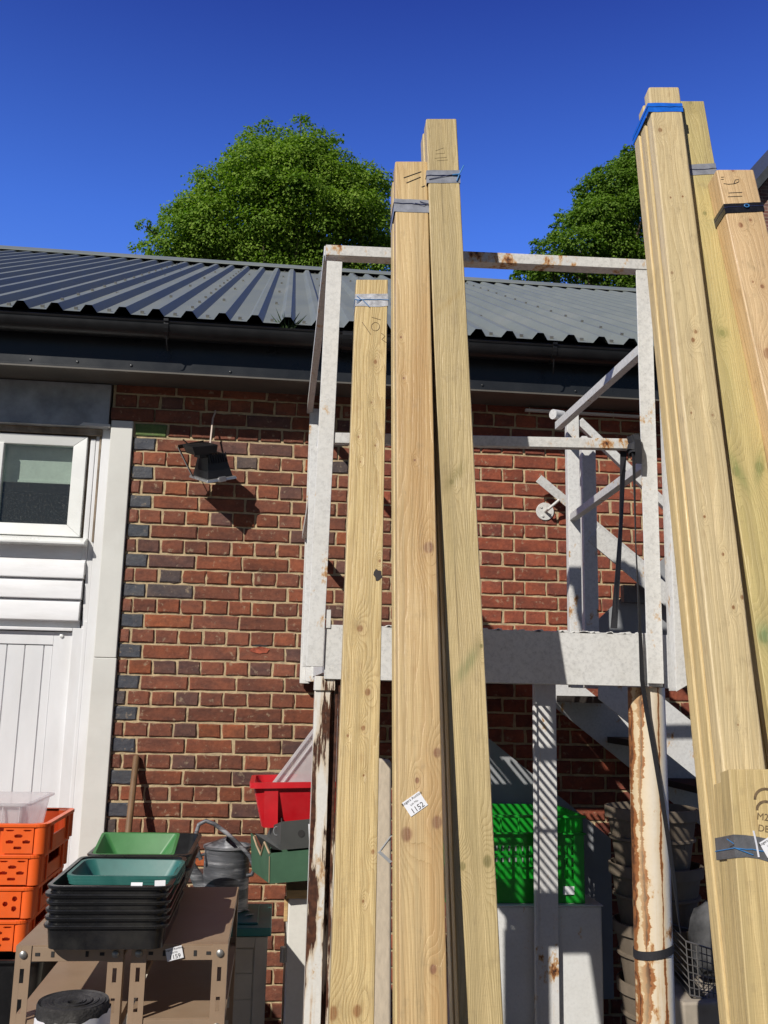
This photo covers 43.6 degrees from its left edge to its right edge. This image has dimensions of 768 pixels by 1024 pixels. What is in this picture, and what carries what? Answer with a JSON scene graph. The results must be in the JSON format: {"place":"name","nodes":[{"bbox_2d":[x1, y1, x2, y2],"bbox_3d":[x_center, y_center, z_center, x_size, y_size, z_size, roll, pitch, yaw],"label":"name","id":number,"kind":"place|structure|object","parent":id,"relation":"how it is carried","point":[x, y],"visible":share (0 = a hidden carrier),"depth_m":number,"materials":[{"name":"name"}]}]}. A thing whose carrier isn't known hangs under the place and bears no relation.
{"place":"outdoors","nodes":[
{"label":"outdoors","id":0,"kind":"place"},
{"bbox_2d":[0,0,767,283],"label":"sky","id":1,"kind":"structure","parent":0,"point":[105,105],"materials":[{"name":"blue"}]},
{"bbox_2d":[750,150,767,229],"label":"neighbour building","id":2,"kind":"structure","parent":0,"point":[759,168],"depth_m":19.32,"materials":[{"name":"brick"}]},
{"label":"ground","id":3,"kind":"structure","parent":0,"visible":0},
{"bbox_2d":[0,951,57,1023],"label":"storage tub","id":4,"kind":"object","parent":3,"relation":"on","point":[40,971],"visible":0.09,"depth_m":3.37,"materials":[{"name":"black plastic"}]},
{"bbox_2d":[0,904,48,951],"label":"orange crate","id":5,"kind":"object","parent":4,"relation":"on","point":[14,932],"visible":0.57,"depth_m":3.42,"materials":[{"name":"plastic"}]},
{"bbox_2d":[0,864,63,918],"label":"orange crate","id":6,"kind":"object","parent":5,"relation":"on","point":[22,901],"visible":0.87,"depth_m":3.45,"materials":[{"name":"plastic"}]},
{"bbox_2d":[0,837,68,885],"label":"orange crate","id":7,"kind":"object","parent":6,"relation":"on","point":[26,869],"visible":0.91,"depth_m":3.47,"materials":[{"name":"plastic"}]},
{"bbox_2d":[0,808,74,854],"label":"orange crate","id":8,"kind":"object","parent":7,"relation":"on","point":[52,830],"visible":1,"depth_m":3.49,"materials":[{"name":"plastic"}]},
{"bbox_2d":[0,792,54,822],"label":"clear box","id":9,"kind":"object","parent":8,"relation":"in","point":[19,807],"visible":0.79,"depth_m":3.73,"materials":[{"name":"white plastic"}]},
{"bbox_2d":[34,989,110,1023],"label":"felt roll","id":10,"kind":"object","parent":3,"relation":"on","point":[81,1006],"visible":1,"depth_m":2.11,"materials":[{"name":"black fabric"}]},
{"bbox_2d":[9,918,153,1023],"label":"shelving unit","id":11,"kind":"object","parent":3,"relation":"on","point":[107,972],"visible":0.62,"depth_m":2.57,"materials":[{"name":"beige metal"}]},
{"bbox_2d":[43,890,183,949],"bbox_3d":[-0.760,1.162,2.752,0.328,0.062,0.484,2,-11,-6],"label":"seed tray","id":12,"kind":"object","parent":11,"relation":"on","point":[87,937],"visible":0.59,"depth_m":2.53,"materials":[{"name":"black plastic"}]},
{"bbox_2d":[44,884,183,924],"bbox_3d":[-0.760,1.142,2.756,0.328,0.062,0.484,2,-11,-6],"label":"seed tray","id":13,"kind":"object","parent":12,"relation":"on","point":[69,920],"visible":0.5,"depth_m":2.53,"materials":[{"name":"black plastic"}]},
{"bbox_2d":[45,877,185,924],"bbox_3d":[-0.757,1.123,2.757,0.328,0.062,0.484,2,-11,-6],"label":"seed tray","id":14,"kind":"object","parent":13,"relation":"on","point":[108,912],"visible":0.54,"depth_m":2.54,"materials":[{"name":"black plastic"}]},
{"bbox_2d":[46,871,184,908],"bbox_3d":[-0.759,1.104,2.766,0.328,0.062,0.484,2,-11,-6],"label":"seed tray","id":15,"kind":"object","parent":14,"relation":"on","point":[165,903],"visible":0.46,"depth_m":2.54,"materials":[{"name":"black plastic"}]},
{"bbox_2d":[45,885,174,908],"bbox_3d":[-0.760,1.084,2.765,0.328,0.062,0.484,2,-11,-6],"label":"seed tray","id":16,"kind":"object","parent":15,"relation":"on","point":[98,896],"visible":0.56,"depth_m":2.54,"materials":[{"name":"black plastic"}]},
{"bbox_2d":[47,856,186,899],"bbox_3d":[-0.757,1.065,2.772,0.328,0.062,0.484,2,-11,-6],"label":"seed tray","id":17,"kind":"object","parent":15,"relation":"on","point":[59,883],"visible":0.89,"depth_m":2.56,"materials":[{"name":"black plastic"}]},
{"bbox_2d":[69,868,184,889],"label":"tray","id":18,"kind":"object","parent":17,"relation":"in","point":[119,883],"visible":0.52,"depth_m":2.65,"materials":[{"name":"teal plastic"}]},
{"bbox_2d":[68,865,184,882],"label":"tray","id":19,"kind":"object","parent":18,"relation":"on","point":[109,880],"visible":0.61,"depth_m":2.65,"materials":[{"name":"teal plastic"}]},
{"bbox_2d":[67,858,184,879],"bbox_3d":[-0.736,1.050,2.754,0.302,0.060,0.212,2,-8,-3],"label":"tray","id":20,"kind":"object","parent":19,"relation":"on","point":[141,869],"visible":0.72,"depth_m":2.83,"materials":[{"name":"teal plastic"}]},
{"bbox_2d":[131,882,142,885],"bbox_3d":[-0.659,0.996,2.559,0.030,0.015,0.006,2,-11,-6],"label":"plant label","id":21,"kind":"object","parent":17,"relation":"on","point":[136,883],"visible":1,"depth_m":2.56,"materials":[{"name":"white plastic"}]},
{"bbox_2d":[155,880,164,885],"bbox_3d":[-0.599,0.993,2.566,0.028,0.015,0.006,5,-11,-17],"label":"plant label","id":22,"kind":"object","parent":17,"relation":"on","point":[159,882],"visible":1,"depth_m":2.57,"materials":[{"name":"white plastic"}]},
{"bbox_2d":[183,846,199,887],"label":"seed tray","id":23,"kind":"object","parent":11,"relation":"on","point":[189,870],"visible":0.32,"depth_m":3.14,"materials":[{"name":"black plastic"}]},
{"bbox_2d":[87,833,201,867],"bbox_3d":[-0.800,1.154,3.252,0.328,0.062,0.484,2,-11,-6],"label":"seed tray","id":24,"kind":"object","parent":23,"relation":"on","point":[187,845],"visible":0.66,"depth_m":3.40,"materials":[{"name":"black plastic"}]},
{"bbox_2d":[93,832,179,854],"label":"tray","id":25,"kind":"object","parent":24,"relation":"in","point":[134,843],"visible":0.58,"depth_m":3.21,"materials":[{"name":"green plastic"}]},
{"bbox_2d":[125,755,139,831],"bbox_3d":[-1.169,1.765,4.245,0.031,1.310,0.547,3,-11,-8],"label":"broom handle","id":26,"kind":"object","parent":3,"relation":"on","point":[131,799],"visible":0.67,"depth_m":4.51,"materials":[{"name":"brown wood"}]},
{"bbox_2d":[127,887,238,1023],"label":"shelving unit","id":27,"kind":"object","parent":3,"relation":"on","point":[190,978],"visible":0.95,"depth_m":2.73,"materials":[{"name":"beige metal"}]},
{"bbox_2d":[123,904,271,1023],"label":"storage chest","id":28,"kind":"object","parent":3,"relation":"on","point":[254,931],"visible":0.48,"depth_m":3.48,"materials":[{"name":"grey plastic"}]},
{"bbox_2d":[190,819,254,912],"bbox_3d":[-0.655,1.376,3.773,0.310,0.346,0.188,2,-11,-6],"label":"watering can","id":29,"kind":"object","parent":28,"relation":"on","point":[227,859],"visible":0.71,"depth_m":3.71,"materials":[{"name":"grey metal"}]},
{"bbox_2d":[127,113,393,271],"bbox_3d":[-3.222,-2.429,25.543,7.956,17.404,4.889,2,-11,-6],"label":"tree","id":30,"kind":"object","parent":3,"relation":"on","point":[293,176],"visible":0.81,"depth_m":25.50,"materials":[{"name":"green plant"}]},
{"bbox_2d":[280,881,332,1023],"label":"metal cabinet","id":31,"kind":"object","parent":3,"relation":"on","point":[292,954],"visible":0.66,"depth_m":3.42,"materials":[{"name":"metal"}]},
{"bbox_2d":[251,833,333,883],"bbox_3d":[-0.345,1.276,3.547,0.306,0.142,0.368,2,-11,-6],"label":"cardboard box","id":32,"kind":"object","parent":31,"relation":"on","point":[270,866],"visible":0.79,"depth_m":3.38,"materials":[{"name":"green cardboard"}]},
{"bbox_2d":[255,815,334,849],"bbox_3d":[-0.331,1.184,3.557,0.295,0.151,0.346,2,-11,-6],"label":"cardboard box","id":33,"kind":"object","parent":32,"relation":"on","point":[286,835],"visible":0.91,"depth_m":3.40,"materials":[{"name":"white paper"}]},
{"bbox_2d":[250,774,335,827],"bbox_3d":[-0.269,1.096,3.660,0.478,0.160,0.348,1,-11,-6],"label":"red tub","id":34,"kind":"object","parent":33,"relation":"on","point":[284,801],"visible":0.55,"depth_m":3.50,"materials":[{"name":"plastic"}]},
{"bbox_2d":[273,715,337,781],"bbox_3d":[-0.285,0.898,3.788,0.296,0.369,0.022,2,-11,-6],"label":"plastic cover","id":35,"kind":"object","parent":34,"relation":"on","point":[297,767],"visible":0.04,"depth_m":3.76,"materials":[{"name":"white plastic"}]},
{"bbox_2d":[0,245,707,1023],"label":"brick building","id":36,"kind":"structure","parent":3,"relation":"on","point":[150,601],"depth_m":4.86,"materials":[{"name":"brick"}]},
{"bbox_2d":[0,630,71,807],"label":"door","id":37,"kind":"structure","parent":36,"relation":"in","point":[35,665],"depth_m":4.69,"materials":[{"name":"white paint"}]},
{"bbox_2d":[0,433,88,546],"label":"window","id":38,"kind":"structure","parent":36,"relation":"in","point":[24,458],"depth_m":4.90,"materials":[{"name":"white plastic"}]},
{"bbox_2d":[177,410,236,482],"bbox_3d":[-0.905,-0.340,4.806,0.270,0.438,0.261,11,-15,-42],"label":"floodlight","id":39,"kind":"object","parent":36,"relation":"attached to","point":[212,465],"visible":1,"depth_m":4.73,"materials":[{"name":"black metal"}]},
{"bbox_2d":[271,309,305,327],"bbox_3d":[-0.477,-0.949,4.788,0.187,0.135,0.091,2,-11,-6],"label":"weed","id":40,"kind":"object","parent":36,"relation":"on","point":[284,325],"visible":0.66,"depth_m":4.77,"materials":[{"name":"green plant"}]},
{"bbox_2d":[328,280,388,1023],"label":"timber bundle","id":41,"kind":"object","parent":3,"relation":"on","point":[352,975],"visible":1,"depth_m":2.53,"materials":[{"name":"yellow wood"}]},
{"bbox_2d":[374,758,391,1023],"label":"plank","id":42,"kind":"object","parent":3,"relation":"on","point":[382,1010],"visible":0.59,"depth_m":3.40,"materials":[{"name":"beige wood"}]},
{"bbox_2d":[390,162,447,1023],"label":"timber bundle","id":43,"kind":"object","parent":3,"relation":"on","point":[419,947],"visible":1,"depth_m":2.33,"materials":[{"name":"beige wood"}]},
{"bbox_2d":[421,119,502,1023],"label":"timber bundle","id":44,"kind":"object","parent":3,"relation":"on","point":[474,976],"visible":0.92,"depth_m":2.41,"materials":[{"name":"beige wood"}]},
{"bbox_2d":[300,245,699,1023],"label":"steel staircase","id":45,"kind":"structure","parent":3,"relation":"on","point":[562,671],"depth_m":3.05,"materials":[{"name":"metal"}]},
{"bbox_2d":[610,433,680,960],"bbox_3d":[0.817,0.556,3.038,0.139,1.609,0.205,-9,-15,43],"label":"webbing strap","id":46,"kind":"object","parent":45,"relation":"hanging from","point":[634,448],"visible":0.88,"depth_m":2.99,"materials":[{"name":"black fabric"}]},
{"bbox_2d":[447,894,603,1023],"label":"white appliance","id":47,"kind":"object","parent":3,"relation":"on","point":[580,967],"visible":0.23,"depth_m":3.91,"materials":[{"name":"metal"}]},
{"bbox_2d":[443,804,585,902],"bbox_3d":[0.523,1.477,4.186,0.603,0.350,0.428,2,-11,-6],"label":"green crate","id":48,"kind":"object","parent":47,"relation":"on","point":[512,826],"visible":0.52,"depth_m":4.01,"materials":[{"name":"plastic"}]},
{"bbox_2d":[489,739,613,998],"bbox_3d":[0.758,1.636,4.469,0.614,1.172,0.012,2,-11,-6],"label":"grey board","id":49,"kind":"object","parent":47,"relation":"on","point":[511,780],"visible":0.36,"depth_m":4.50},
{"bbox_2d":[509,144,645,287],"bbox_3d":[7.460,-2.525,30.902,7.071,20.030,4.542,2,-11,-6],"label":"tree","id":50,"kind":"object","parent":3,"relation":"on","point":[603,219],"visible":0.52,"depth_m":31.21,"materials":[{"name":"green plant"}]},
{"bbox_2d":[674,973,719,1023],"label":"stone block","id":51,"kind":"structure","parent":3,"relation":"on","point":[689,1009],"depth_m":3.43,"materials":[{"name":"grey stone"}]},
{"bbox_2d":[672,924,716,998],"bbox_3d":[1.227,1.717,3.646,0.245,0.249,0.383,1,-11,4],"label":"wire crate","id":52,"kind":"object","parent":51,"relation":"on","point":[689,986],"visible":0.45,"depth_m":3.50,"materials":[{"name":"black metal"}]},
{"bbox_2d":[688,899,714,976],"bbox_3d":[1.300,1.648,3.701,0.245,0.289,0.187,2,-11,-6],"label":"plastic bag","id":53,"kind":"object","parent":52,"relation":"in","point":[699,932],"visible":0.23,"depth_m":3.66,"materials":[{"name":"white plastic"}]},
{"bbox_2d":[632,87,764,1023],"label":"timber bundle","id":54,"kind":"object","parent":3,"relation":"on","point":[724,720],"visible":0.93,"depth_m":2.63,"materials":[{"name":"brown wood"}]},
{"bbox_2d":[681,101,767,768],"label":"timber bundle","id":55,"kind":"object","parent":3,"relation":"on","point":[747,466],"visible":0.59,"depth_m":2.77,"materials":[{"name":"beige wood"}]},
{"bbox_2d":[708,170,767,465],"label":"timber bundle","id":56,"kind":"object","parent":3,"relation":"on","point":[738,212],"visible":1,"depth_m":2.95,"materials":[{"name":"beige wood"}]},
{"bbox_2d":[714,769,767,1023],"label":"timber bundle","id":57,"kind":"object","parent":3,"relation":"on","point":[741,805],"visible":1,"depth_m":2.12,"materials":[{"name":"beige wood"}]},
{"bbox_3d":[1.122,2.307,3.826,0.400,0.232,0.320,2,-11,-6],"label":"concrete block","id":58,"kind":"object","parent":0,"visible":0},
{"bbox_2d":[616,970,635,1023],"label":"plant pot","id":59,"kind":"object","parent":58,"relation":"on","point":[627,991],"visible":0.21,"depth_m":3.83,"materials":[{"name":"plastic"}]},
{"bbox_2d":[612,913,696,985],"bbox_3d":[1.127,1.822,3.907,0.381,0.300,0.381,9,-13,-34],"label":"plant pot","id":60,"kind":"object","parent":59,"relation":"on","point":[625,937],"visible":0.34,"depth_m":3.83,"materials":[{"name":"plastic"}]},
{"bbox_2d":[608,857,703,930],"bbox_3d":[1.121,1.600,3.947,0.381,0.300,0.381,2,-11,-6],"label":"plant pot","id":61,"kind":"object","parent":60,"relation":"on","point":[688,887],"visible":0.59,"depth_m":3.85,"materials":[{"name":"plastic"}]},
{"bbox_2d":[604,801,698,870],"bbox_3d":[1.113,1.379,3.987,0.381,0.300,0.381,2,-11,-6],"label":"plant pot","id":62,"kind":"object","parent":61,"relation":"on","point":[683,819],"visible":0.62,"depth_m":3.89,"materials":[{"name":"plastic"}]}
]}

